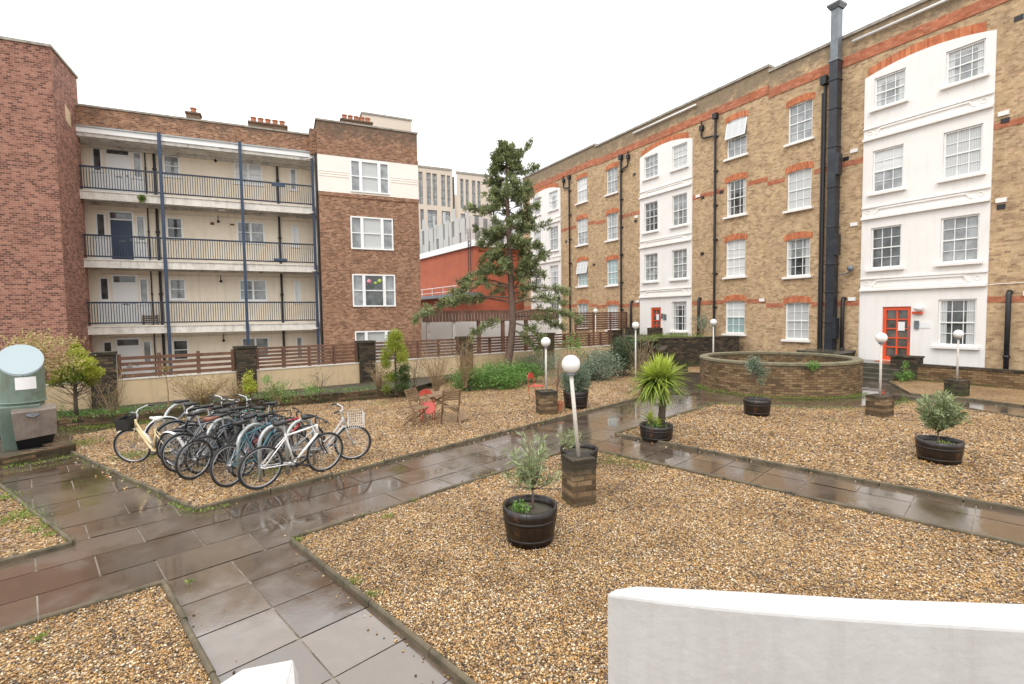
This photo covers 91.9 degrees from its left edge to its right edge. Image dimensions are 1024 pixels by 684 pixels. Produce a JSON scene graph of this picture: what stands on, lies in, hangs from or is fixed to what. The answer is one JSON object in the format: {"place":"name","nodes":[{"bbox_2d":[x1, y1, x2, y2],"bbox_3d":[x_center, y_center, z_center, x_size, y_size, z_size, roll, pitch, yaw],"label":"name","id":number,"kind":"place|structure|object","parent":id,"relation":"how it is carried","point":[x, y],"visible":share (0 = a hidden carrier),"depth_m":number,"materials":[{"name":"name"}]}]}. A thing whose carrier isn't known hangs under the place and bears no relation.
{"place":"outdoors","nodes":[
{"label":"outdoors","id":0,"kind":"place"},
{"bbox_2d":[58,374,453,416],"bbox_3d":[-7.567,1.688,14.706,15.964,0.001,2.723,-3,4,-37],"label":"soil bed","id":1,"kind":"object","parent":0,"point":[422,380],"depth_m":16.31,"materials":[{"name":"soil"}]},
{"bbox_2d":[0,322,95,395],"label":"dry leaved hedge","id":2,"kind":"object","parent":1,"relation":"on","point":[45,351],"visible":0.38,"depth_m":11.53,"materials":[{"name":"brown plant"}]},
{"bbox_2d":[46,342,105,415],"bbox_3d":[-10.652,0.955,12.098,1.310,1.970,1.003,1,4,30],"label":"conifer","id":3,"kind":"object","parent":1,"relation":"on","point":[80,375],"visible":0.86,"depth_m":12.01,"materials":[{"name":"green plant"}]},
{"bbox_2d":[159,370,238,404],"bbox_3d":[-8.495,1.302,13.638,1.722,1.062,1.810,1,4,36],"label":"bare shrub","id":4,"kind":"object","parent":1,"relation":"on","point":[208,392],"visible":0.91,"depth_m":13.51,"materials":[{"name":"brown plant"}]},
{"bbox_2d":[57,383,425,421],"bbox_3d":[-7.974,1.656,14.178,11.651,0.251,2.352,-3,4,-32],"label":"bed groundcover","id":5,"kind":"object","parent":1,"relation":"on","point":[83,411],"visible":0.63,"depth_m":12.76,"materials":[{"name":"green plant"}]},
{"bbox_2d":[255,374,323,403],"bbox_3d":[-6.343,1.305,14.107,1.965,0.882,0.848,-2,3,-15],"label":"leafy shrub","id":6,"kind":"object","parent":1,"relation":"on","point":[273,390],"visible":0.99,"depth_m":13.99,"materials":[{"name":"green plant"}]},
{"bbox_2d":[379,328,411,394],"bbox_3d":[-3.642,0.595,15.488,1.022,2.127,0.993,-1,3,0],"label":"conical conifer","id":7,"kind":"object","parent":1,"relation":"on","point":[392,346],"visible":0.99,"depth_m":15.34,"materials":[{"name":"green plant"}]},
{"bbox_2d":[0,0,919,221],"label":"sky","id":8,"kind":"structure","parent":0,"point":[569,76],"materials":[{"name":"white"}]},
{"bbox_2d":[0,353,1023,683],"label":"paved path","id":9,"kind":"structure","parent":0,"point":[338,647],"depth_m":6.05,"materials":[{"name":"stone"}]},
{"bbox_2d":[0,489,64,558],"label":"gravel bed","id":10,"kind":"object","parent":9,"relation":"on","point":[29,539],"visible":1,"depth_m":5.98,"materials":[{"name":"gravel"}]},
{"bbox_2d":[0,483,75,565],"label":"kerb edging","id":11,"kind":"object","parent":9,"relation":"on","point":[69,542],"visible":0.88,"depth_m":5.70,"materials":[{"name":"concrete"}]},
{"bbox_2d":[0,440,75,468],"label":"brick planter base","id":12,"kind":"object","parent":9,"relation":"on","point":[53,449],"visible":0.61,"depth_m":9.38,"materials":[{"name":"brick"}]},
{"bbox_2d":[0,344,56,450],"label":"vent cowl","id":13,"kind":"object","parent":12,"relation":"on","point":[28,417],"visible":1,"depth_m":9.66,"materials":[{"name":"green paint"}]},
{"bbox_2d":[0,586,207,683],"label":"gravel bed","id":14,"kind":"object","parent":9,"relation":"on","point":[73,632],"depth_m":3.96,"materials":[{"name":"gravel"}]},
{"bbox_2d":[0,579,220,683],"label":"kerb edging","id":15,"kind":"object","parent":9,"relation":"on","point":[206,663],"visible":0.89,"depth_m":4.29,"materials":[{"name":"concrete"}]},
{"bbox_2d":[57,388,405,430],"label":"brick wall","id":16,"kind":"structure","parent":9,"relation":"on","point":[177,412],"depth_m":14.21,"materials":[{"name":"brick"}]},
{"bbox_2d":[221,660,298,683],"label":"stair pier","id":17,"kind":"structure","parent":9,"relation":"on","point":[284,672],"depth_m":1.53,"materials":[{"name":"paint"}]},
{"bbox_2d":[72,361,651,506],"bbox_3d":[0.354,1.631,17.773,9.022,0.001,23.714,1,4,37],"label":"gravel bed","id":18,"kind":"object","parent":9,"relation":"on","point":[621,379],"visible":0.23,"depth_m":11.55,"materials":[{"name":"gravel"}]},
{"bbox_2d":[113,404,184,467],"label":"bicycle","id":19,"kind":"object","parent":18,"relation":"on","point":[125,424],"visible":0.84,"depth_m":8.84,"materials":[{"name":"metal"}]},
{"bbox_2d":[159,408,242,471],"bbox_3d":[-5.422,1.701,8.883,0.581,0.975,1.683,-5,1,27],"label":"bicycle","id":20,"kind":"object","parent":18,"relation":"on","point":[167,441],"visible":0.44,"depth_m":8.48,"materials":[{"name":"metal"}]},
{"bbox_2d":[156,405,253,464],"bbox_3d":[-5.441,1.662,8.953,1.602,1.043,0.557,-3,4,-41],"label":"bicycle","id":21,"kind":"object","parent":18,"relation":"on","point":[186,429],"visible":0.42,"depth_m":8.77,"materials":[{"name":"metal"}]},
{"bbox_2d":[175,411,258,479],"bbox_3d":[-4.970,1.716,8.496,0.581,0.975,1.670,6,5,19],"label":"bicycle","id":22,"kind":"object","parent":18,"relation":"on","point":[206,443],"visible":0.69,"depth_m":8.17,"materials":[{"name":"metal"}]},
{"bbox_2d":[184,408,263,473],"bbox_3d":[-4.979,1.703,8.773,0.467,0.975,1.670,8,6,21],"label":"bicycle","id":23,"kind":"object","parent":18,"relation":"on","point":[221,415],"visible":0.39,"depth_m":8.47,"materials":[{"name":"metal"}]},
{"bbox_2d":[209,416,293,487],"bbox_3d":[-4.223,1.724,8.134,0.467,0.975,1.670,-4,2,19],"label":"bicycle","id":24,"kind":"object","parent":18,"relation":"on","point":[272,433],"visible":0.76,"depth_m":7.92,"materials":[{"name":"metal"}]},
{"bbox_2d":[225,410,298,476],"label":"bicycle","id":25,"kind":"object","parent":18,"relation":"on","point":[252,416],"visible":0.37,"depth_m":8.37,"materials":[{"name":"metal"}]},
{"bbox_2d":[223,407,324,469],"bbox_3d":[-4.176,1.690,8.796,1.600,0.967,0.558,-2,3,-23],"label":"bicycle","id":26,"kind":"object","parent":18,"relation":"on","point":[260,415],"visible":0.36,"depth_m":8.71,"materials":[{"name":"metal"}]},
{"bbox_2d":[237,414,342,489],"bbox_3d":[-3.489,1.706,7.924,1.673,1.010,0.585,-3,4,-36],"label":"bicycle","id":27,"kind":"object","parent":18,"relation":"on","point":[312,441],"visible":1,"depth_m":7.75,"materials":[{"name":"metal"}]},
{"bbox_2d":[270,403,370,467],"bbox_3d":[-3.342,1.657,8.732,1.670,1.022,0.587,-2,9,-24],"label":"bicycle","id":28,"kind":"object","parent":18,"relation":"on","point":[342,429],"visible":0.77,"depth_m":8.81,"materials":[{"name":"metal"}]},
{"bbox_2d":[68,383,641,511],"bbox_3d":[-1.166,1.961,11.877,16.475,0.093,6.552,-2,3,-26],"label":"kerb edging","id":29,"kind":"object","parent":18,"relation":"on","point":[165,495],"visible":0.73,"depth_m":8.36,"materials":[{"name":"concrete"}]},
{"bbox_2d":[413,343,453,391],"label":"bare shrub","id":30,"kind":"object","parent":18,"relation":"on","point":[437,382],"visible":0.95,"depth_m":15.77,"materials":[{"name":"brown plant"}]},
{"bbox_2d":[439,334,478,387],"bbox_3d":[-1.689,0.645,16.757,1.504,1.841,1.355,-1,3,0],"label":"bare shrub","id":31,"kind":"object","parent":18,"relation":"on","point":[465,364],"visible":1,"depth_m":16.75,"materials":[{"name":"brown plant"}]},
{"bbox_2d":[441,364,498,391],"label":"green shrub","id":32,"kind":"object","parent":18,"relation":"on","point":[473,384],"visible":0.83,"depth_m":17.28,"materials":[{"name":"green plant"}]},
{"bbox_2d":[0,383,975,643],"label":"ground weeds","id":33,"kind":"object","parent":18,"relation":"on","point":[36,511],"visible":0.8,"depth_m":8.32,"materials":[{"name":"plant"}]},
{"bbox_2d":[411,137,585,367],"bbox_3d":[-0.656,-3.429,20.401,7.260,9.954,2.751,-1,3,0],"label":"tall conifer","id":34,"kind":"object","parent":18,"relation":"on","point":[510,155],"visible":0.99,"depth_m":20.32,"materials":[{"name":"green plant"}]},
{"bbox_2d":[469,356,547,389],"bbox_3d":[-0.366,1.121,17.884,3.309,1.222,1.960,-1,3,0],"label":"green shrub","id":35,"kind":"object","parent":18,"relation":"on","point":[504,377],"visible":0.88,"depth_m":17.59,"materials":[{"name":"green plant"}]},
{"bbox_2d":[535,337,556,414],"bbox_3d":[0.895,0.909,13.003,0.448,2.075,0.448,-2,3,-17],"label":"globe lamp","id":36,"kind":"object","parent":18,"relation":"on","point":[546,401],"visible":1,"depth_m":12.86,"materials":[{"name":"brick"}]},
{"bbox_2d":[563,389,588,409],"bbox_3d":[1.774,1.585,13.762,0.700,0.480,0.700,-1,3,0],"label":"barrel planter","id":37,"kind":"object","parent":18,"relation":"on","point":[581,399],"visible":0.81,"depth_m":13.49,"materials":[{"name":"wood"}]},
{"bbox_2d":[560,365,591,393],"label":"clipped shrub","id":38,"kind":"object","parent":37,"relation":"in","point":[582,380],"visible":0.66,"depth_m":13.57,"materials":[{"name":"green plant"}]},
{"bbox_2d":[575,344,627,381],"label":"rounded shrub","id":39,"kind":"object","parent":18,"relation":"on","point":[598,369],"visible":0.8,"depth_m":19.43,"materials":[{"name":"green plant"}]},
{"bbox_2d":[596,335,643,377],"bbox_3d":[4.636,0.554,20.976,2.135,1.860,1.969,2,4,39],"label":"rounded shrub","id":40,"kind":"object","parent":18,"relation":"on","point":[624,350],"visible":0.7,"depth_m":20.64,"materials":[{"name":"green plant"}]},
{"bbox_2d":[605,330,665,374],"bbox_3d":[5.309,0.461,20.948,2.397,1.944,3.392,-3,4,-31],"label":"dry twiggy shrub","id":41,"kind":"object","parent":18,"relation":"on","point":[643,353],"visible":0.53,"depth_m":20.34,"materials":[{"name":"brown plant"}]},
{"bbox_2d":[421,309,557,355],"bbox_3d":[-2.100,-0.391,33.481,12.178,3.478,2.430,-2,3,-19],"label":"timber canopy","id":42,"kind":"object","parent":9,"relation":"on","point":[448,325],"visible":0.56,"depth_m":33.42,"materials":[{"name":"brown wood"}]},
{"bbox_2d":[0,381,1023,683],"bbox_3d":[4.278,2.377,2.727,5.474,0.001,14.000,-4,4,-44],"label":"gravel bed","id":43,"kind":"object","parent":9,"relation":"on","point":[966,545],"depth_m":5.41,"materials":[{"name":"gravel"}]},
{"bbox_2d":[502,494,556,549],"bbox_3d":[0.207,2.067,5.692,0.630,0.420,0.630,-1,3,0],"label":"barrel planter","id":44,"kind":"object","parent":43,"relation":"on","point":[533,529],"visible":0.98,"depth_m":5.47,"materials":[{"name":"wood"}]},
{"bbox_2d":[500,429,563,508],"bbox_3d":[0.195,1.507,5.665,0.667,0.964,0.762,-3,4,-37],"label":"tree","id":45,"kind":"object","parent":44,"relation":"in","point":[524,472],"visible":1,"depth_m":5.65,"materials":[{"name":"green plant"}]},
{"bbox_2d":[561,355,595,507],"bbox_3d":[0.889,1.227,6.764,0.392,2.105,0.353,-2,3,-20],"label":"globe lamp","id":46,"kind":"object","parent":43,"relation":"on","point":[579,479],"visible":1,"depth_m":6.67,"materials":[{"name":"brick"}]},
{"bbox_2d":[289,449,1023,683],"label":"kerb edging","id":47,"kind":"object","parent":43,"relation":"on","point":[452,670],"visible":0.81,"depth_m":5.59,"materials":[{"name":"concrete"}]},
{"bbox_2d":[658,336,739,367],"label":"retaining wall","id":48,"kind":"structure","parent":9,"relation":"on","point":[685,350],"depth_m":23.89,"materials":[{"name":"brick"}]},
{"bbox_2d":[699,351,862,398],"bbox_3d":[9.101,1.039,17.093,4.930,1.085,4.930,-1,3,0],"label":"circular brick planter","id":49,"kind":"object","parent":9,"relation":"on","point":[791,374],"visible":0.92,"depth_m":15.13,"materials":[{"name":"brick"}]},
{"bbox_2d":[608,586,1023,683],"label":"curved parapet","id":50,"kind":"structure","parent":9,"relation":"on","point":[657,635],"depth_m":1.82,"materials":[{"name":"paint"}]},
{"bbox_2d":[621,401,1023,507],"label":"gravel bed","id":51,"kind":"object","parent":9,"relation":"on","point":[914,425],"visible":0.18,"depth_m":9.86,"materials":[{"name":"gravel"}]},
{"bbox_2d":[640,421,672,441],"bbox_3d":[2.978,1.846,10.218,0.670,0.300,0.670,-1,3,0],"label":"barrel planter","id":52,"kind":"object","parent":51,"relation":"on","point":[653,434],"visible":0.84,"depth_m":9.96,"materials":[{"name":"wood"}]},
{"bbox_2d":[623,351,693,427],"bbox_3d":[3.018,0.986,10.160,1.444,1.621,1.242,-1,3,0],"label":"yucca tree","id":53,"kind":"object","parent":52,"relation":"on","point":[658,376],"visible":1,"depth_m":10.05,"materials":[{"name":"green plant"}]},
{"bbox_2d":[743,397,770,416],"bbox_3d":[6.170,1.631,12.467,0.640,0.400,0.640,-1,3,0],"label":"barrel planter","id":54,"kind":"object","parent":51,"relation":"on","point":[760,406],"visible":1,"depth_m":12.23,"materials":[{"name":"wood"}]},
{"bbox_2d":[615,400,1023,512],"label":"kerb edging","id":55,"kind":"object","parent":51,"relation":"on","point":[949,496],"visible":0.56,"depth_m":8.08,"materials":[{"name":"concrete"}]},
{"bbox_2d":[915,435,964,465],"bbox_3d":[7.289,1.844,8.452,0.650,0.370,0.650,-4,4,-43],"label":"barrel planter","id":56,"kind":"object","parent":51,"relation":"on","point":[929,449],"visible":0.97,"depth_m":8.26,"materials":[{"name":"wood"}]},
{"bbox_2d":[914,389,970,442],"bbox_3d":[7.260,1.282,8.410,0.743,1.000,0.742,-1,3,0],"label":"oleander shrub","id":57,"kind":"object","parent":56,"relation":"in","point":[941,415],"visible":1,"depth_m":8.31,"materials":[{"name":"green plant"}]},
{"bbox_2d":[865,333,894,417],"bbox_3d":[9.021,0.825,12.123,0.428,2.105,0.428,-2,3,-26],"label":"globe lamp","id":58,"kind":"object","parent":9,"relation":"on","point":[879,404],"visible":1,"depth_m":12.04,"materials":[{"name":"brick"}]},
{"bbox_2d":[862,359,902,382],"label":"entrance steps","id":59,"kind":"structure","parent":9,"relation":"on","point":[870,370],"depth_m":18.71,"materials":[{"name":"concrete"}]},
{"bbox_2d":[889,355,924,380],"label":"brick pier","id":60,"kind":"structure","parent":9,"relation":"on","point":[896,361],"depth_m":18.33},
{"bbox_2d":[892,380,1023,404],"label":"gravel bed","id":61,"kind":"object","parent":9,"relation":"on","point":[1015,396],"visible":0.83,"depth_m":15.59,"materials":[{"name":"gravel"}]},
{"bbox_2d":[944,330,969,396],"bbox_3d":[13.361,0.652,14.849,0.468,2.035,0.468,-2,3,-29],"label":"globe lamp","id":62,"kind":"object","parent":61,"relation":"on","point":[958,387],"visible":0.99,"depth_m":14.75,"materials":[{"name":"brick"}]},
{"bbox_2d":[913,364,1023,389],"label":"garden wall","id":63,"kind":"structure","parent":9,"relation":"on","point":[997,378],"depth_m":16.64,"materials":[{"name":"brick"}]},
{"label":"ground","id":64,"kind":"structure","parent":0,"visible":0},
{"bbox_2d":[0,36,92,382],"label":"brick stair tower","id":65,"kind":"structure","parent":64,"relation":"on","point":[44,274],"depth_m":19.14,"materials":[{"name":"brick"}]},
{"bbox_2d":[75,103,421,377],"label":"deck access block","id":66,"kind":"structure","parent":64,"relation":"on","point":[204,236],"depth_m":24.83,"materials":[{"name":"brick"}]},
{"bbox_2d":[104,149,131,192],"bbox_3d":[-18.301,-7.887,23.043,0.970,2.360,0.120,-2,3,-25],"label":"door","id":67,"kind":"structure","parent":66,"relation":"in","point":[115,159],"depth_m":23.02,"materials":[{"name":"white paint"}]},
{"bbox_2d":[107,210,135,259],"bbox_3d":[-18.259,-4.931,23.200,0.970,2.360,0.120,-2,3,-25],"label":"door","id":68,"kind":"structure","parent":66,"relation":"in","point":[121,222],"depth_m":23.18,"materials":[{"name":"blue paint"}]},
{"bbox_2d":[111,274,138,324],"bbox_3d":[-18.216,-1.986,23.357,0.970,2.360,0.120,-2,3,-25],"label":"door","id":69,"kind":"structure","parent":66,"relation":"in","point":[124,288],"depth_m":23.34,"materials":[{"name":"white paint"}]},
{"bbox_2d":[115,338,141,377],"bbox_3d":[-18.174,0.980,23.515,0.970,2.360,0.120,-2,3,-25],"label":"door","id":70,"kind":"structure","parent":66,"relation":"in","point":[127,347],"depth_m":23.49,"materials":[{"name":"white paint"}]},
{"bbox_2d":[234,162,263,186],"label":"window","id":71,"kind":"structure","parent":66,"relation":"in","point":[250,171],"depth_m":25.28,"materials":[{"name":"glass"}]},
{"bbox_2d":[236,221,265,244],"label":"window","id":72,"kind":"structure","parent":66,"relation":"in","point":[254,231],"depth_m":25.43,"materials":[{"name":"glass"}]},
{"bbox_2d":[239,280,268,301],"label":"window","id":73,"kind":"structure","parent":66,"relation":"in","point":[257,289],"depth_m":25.60,"materials":[{"name":"glass"}]},
{"bbox_2d":[350,159,389,194],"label":"window","id":74,"kind":"structure","parent":66,"relation":"in","point":[365,176],"depth_m":25.92,"materials":[{"name":"glass"}]},
{"bbox_2d":[350,216,393,250],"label":"window","id":75,"kind":"structure","parent":66,"relation":"in","point":[367,233],"depth_m":26.11,"materials":[{"name":"glass"}]},
{"bbox_2d":[352,274,395,306],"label":"window","id":76,"kind":"structure","parent":66,"relation":"in","point":[383,294],"depth_m":26.27,"materials":[{"name":"glass"}]},
{"bbox_2d":[355,330,393,360],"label":"window","id":77,"kind":"structure","parent":66,"relation":"in","point":[379,336],"depth_m":26.41,"materials":[{"name":"white paint"}]},
{"bbox_2d":[45,330,622,410],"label":"garden wall","id":78,"kind":"structure","parent":64,"relation":"on","point":[139,390],"depth_m":16.11,"materials":[{"name":"paint"}]},
{"bbox_2d":[117,349,234,378],"bbox_3d":[-9.901,0.632,14.742,2.895,0.688,0.115,-3,4,-37],"label":"fence panel","id":79,"kind":"object","parent":78,"relation":"on","point":[198,360],"visible":0.92,"depth_m":14.66,"materials":[{"name":"wood"}]},
{"bbox_2d":[256,343,357,369],"bbox_3d":[-6.942,0.461,16.979,3.331,0.706,0.115,-3,4,-37],"label":"fence panel","id":80,"kind":"object","parent":78,"relation":"on","point":[283,354],"visible":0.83,"depth_m":16.89,"materials":[{"name":"wood"}]},
{"bbox_2d":[375,338,458,360],"bbox_3d":[-3.683,0.283,19.443,3.650,0.706,0.115,-3,4,-37],"label":"fence panel","id":81,"kind":"object","parent":78,"relation":"on","point":[417,347],"visible":0.62,"depth_m":19.61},
{"bbox_2d":[473,335,541,353],"bbox_3d":[-0.173,0.092,22.096,3.957,0.706,0.115,-3,4,-37],"label":"fence panel","id":82,"kind":"object","parent":78,"relation":"on","point":[489,345],"visible":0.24,"depth_m":21.69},
{"bbox_2d":[554,331,612,347],"bbox_3d":[3.585,-0.114,24.938,4.277,0.706,0.115,-3,4,-37],"label":"fence panel","id":83,"kind":"object","parent":78,"relation":"on","point":[600,339],"visible":0.67,"depth_m":25.12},
{"bbox_2d":[358,111,411,130],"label":"distant beige block","id":84,"kind":"structure","parent":64,"relation":"on","point":[387,121],"depth_m":118.72,"materials":[{"name":"concrete"}]},
{"bbox_2d":[418,165,491,231],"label":"beige tower block","id":85,"kind":"structure","parent":64,"relation":"on","point":[438,197],"depth_m":87.24,"materials":[{"name":"concrete"}]},
{"bbox_2d":[419,205,516,253],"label":"grey finned block","id":86,"kind":"structure","parent":64,"relation":"on","point":[448,233],"depth_m":64.69,"materials":[{"name":"concrete"}]},
{"bbox_2d":[420,229,523,313],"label":"orange rendered building","id":87,"kind":"structure","parent":64,"relation":"on","point":[442,270],"depth_m":46.66,"materials":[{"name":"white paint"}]},
{"bbox_2d":[574,312,626,345],"bbox_3d":[5.730,-0.485,31.515,4.891,2.850,0.080,-3,4,-38],"label":"fence panel","id":88,"kind":"object","parent":64,"relation":"on","point":[620,316],"visible":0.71,"depth_m":31.52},
{"bbox_2d":[522,0,1023,369],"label":"brick mansion block","id":89,"kind":"structure","parent":64,"relation":"on","point":[859,190],"depth_m":21.41,"materials":[{"name":"brick"}]},
{"bbox_2d":[604,208,618,242],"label":"window","id":90,"kind":"structure","parent":89,"relation":"in","point":[612,214],"depth_m":34.07,"materials":[{"name":"glass"}]},
{"bbox_2d":[641,201,658,234],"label":"window","id":91,"kind":"structure","parent":89,"relation":"in","point":[651,209],"depth_m":30.93,"materials":[{"name":"glass"}]},
{"bbox_2d":[668,301,687,332],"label":"window","id":92,"kind":"structure","parent":89,"relation":"in","point":[678,308],"depth_m":29.37,"materials":[{"name":"glass"}]},
{"bbox_2d":[669,249,687,280],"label":"window","id":93,"kind":"structure","parent":89,"relation":"in","point":[679,268],"depth_m":29.17,"materials":[{"name":"glass"}]},
{"bbox_2d":[669,193,688,228],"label":"window","id":94,"kind":"structure","parent":89,"relation":"in","point":[679,201],"depth_m":29.00,"materials":[{"name":"glass"}]},
{"bbox_2d":[722,295,746,335],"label":"window","id":95,"kind":"structure","parent":89,"relation":"in","point":[735,304],"depth_m":26.16,"materials":[{"name":"glass"}]},
{"bbox_2d":[722,233,746,279],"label":"window","id":96,"kind":"structure","parent":89,"relation":"in","point":[735,268],"depth_m":26.00,"materials":[{"name":"glass"}]},
{"bbox_2d":[723,172,747,219],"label":"window","id":97,"kind":"structure","parent":89,"relation":"in","point":[736,190],"depth_m":25.83,"materials":[{"name":"glass"}]},
{"bbox_2d":[723,110,748,161],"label":"window","id":98,"kind":"structure","parent":89,"relation":"in","point":[736,130],"depth_m":25.61,"materials":[{"name":"glass"}]},
{"bbox_2d":[781,296,811,342],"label":"window","id":99,"kind":"structure","parent":89,"relation":"in","point":[797,307],"depth_m":23.34,"materials":[{"name":"glass"}]},
{"bbox_2d":[782,231,812,279],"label":"window","id":100,"kind":"structure","parent":89,"relation":"in","point":[798,250],"depth_m":23.17,"materials":[{"name":"glass"}]},
{"bbox_2d":[782,161,813,213],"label":"window","id":101,"kind":"structure","parent":89,"relation":"in","point":[799,182],"depth_m":23.01,"materials":[{"name":"glass"}]},
{"bbox_2d":[783,92,814,147],"bbox_3d":[13.262,-10.243,22.797,0.270,2.170,1.380,-3,4,-30],"label":"window","id":102,"kind":"structure","parent":89,"relation":"in","point":[800,114],"depth_m":22.85,"materials":[{"name":"glass"}]},
{"bbox_2d":[865,224,903,271],"bbox_3d":[15.107,-3.778,20.031,0.270,1.780,1.330,-3,4,-30],"label":"window","id":103,"kind":"structure","parent":89,"relation":"in","point":[885,241],"depth_m":20.09,"materials":[{"name":"glass"}]},
{"bbox_2d":[867,144,906,196],"bbox_3d":[15.063,-6.878,19.866,0.270,1.810,1.330,-3,4,-30],"label":"window","id":104,"kind":"structure","parent":89,"relation":"in","point":[888,162],"depth_m":19.92,"materials":[{"name":"glass"}]},
{"bbox_2d":[869,68,908,113],"bbox_3d":[15.018,-10.008,19.699,0.270,1.340,1.330,-3,4,-30],"label":"window","id":105,"kind":"structure","parent":89,"relation":"in","point":[890,88],"depth_m":19.75,"materials":[{"name":"glass"}]},
{"bbox_2d":[882,306,910,359],"bbox_3d":[15.433,-0.338,19.868,0.160,2.160,0.970,-3,4,-30],"label":"door","id":106,"kind":"structure","parent":89,"relation":"in","point":[896,320],"depth_m":19.88,"materials":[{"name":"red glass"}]},
{"bbox_2d":[931,299,979,349],"bbox_3d":[16.320,-0.657,18.185,0.270,1.830,1.360,-3,4,-30],"label":"window","id":107,"kind":"structure","parent":89,"relation":"in","point":[954,314],"depth_m":18.24,"materials":[{"name":"glass"}]},
{"bbox_2d":[934,213,982,266],"bbox_3d":[16.276,-3.687,18.023,0.270,1.780,1.360,-3,4,-30],"label":"window","id":108,"kind":"structure","parent":89,"relation":"in","point":[960,234],"depth_m":18.07,"materials":[{"name":"glass"}]},
{"bbox_2d":[936,124,985,183],"bbox_3d":[16.232,-6.788,17.858,0.270,1.810,1.360,-3,4,-30],"label":"window","id":109,"kind":"structure","parent":89,"relation":"in","point":[962,147],"depth_m":17.91,"materials":[{"name":"glass"}]},
{"bbox_2d":[939,38,989,90],"bbox_3d":[16.187,-9.918,17.691,0.270,1.340,1.360,-3,4,-30],"label":"window","id":110,"kind":"structure","parent":89,"relation":"in","point":[965,64],"depth_m":17.73,"materials":[{"name":"glass"}]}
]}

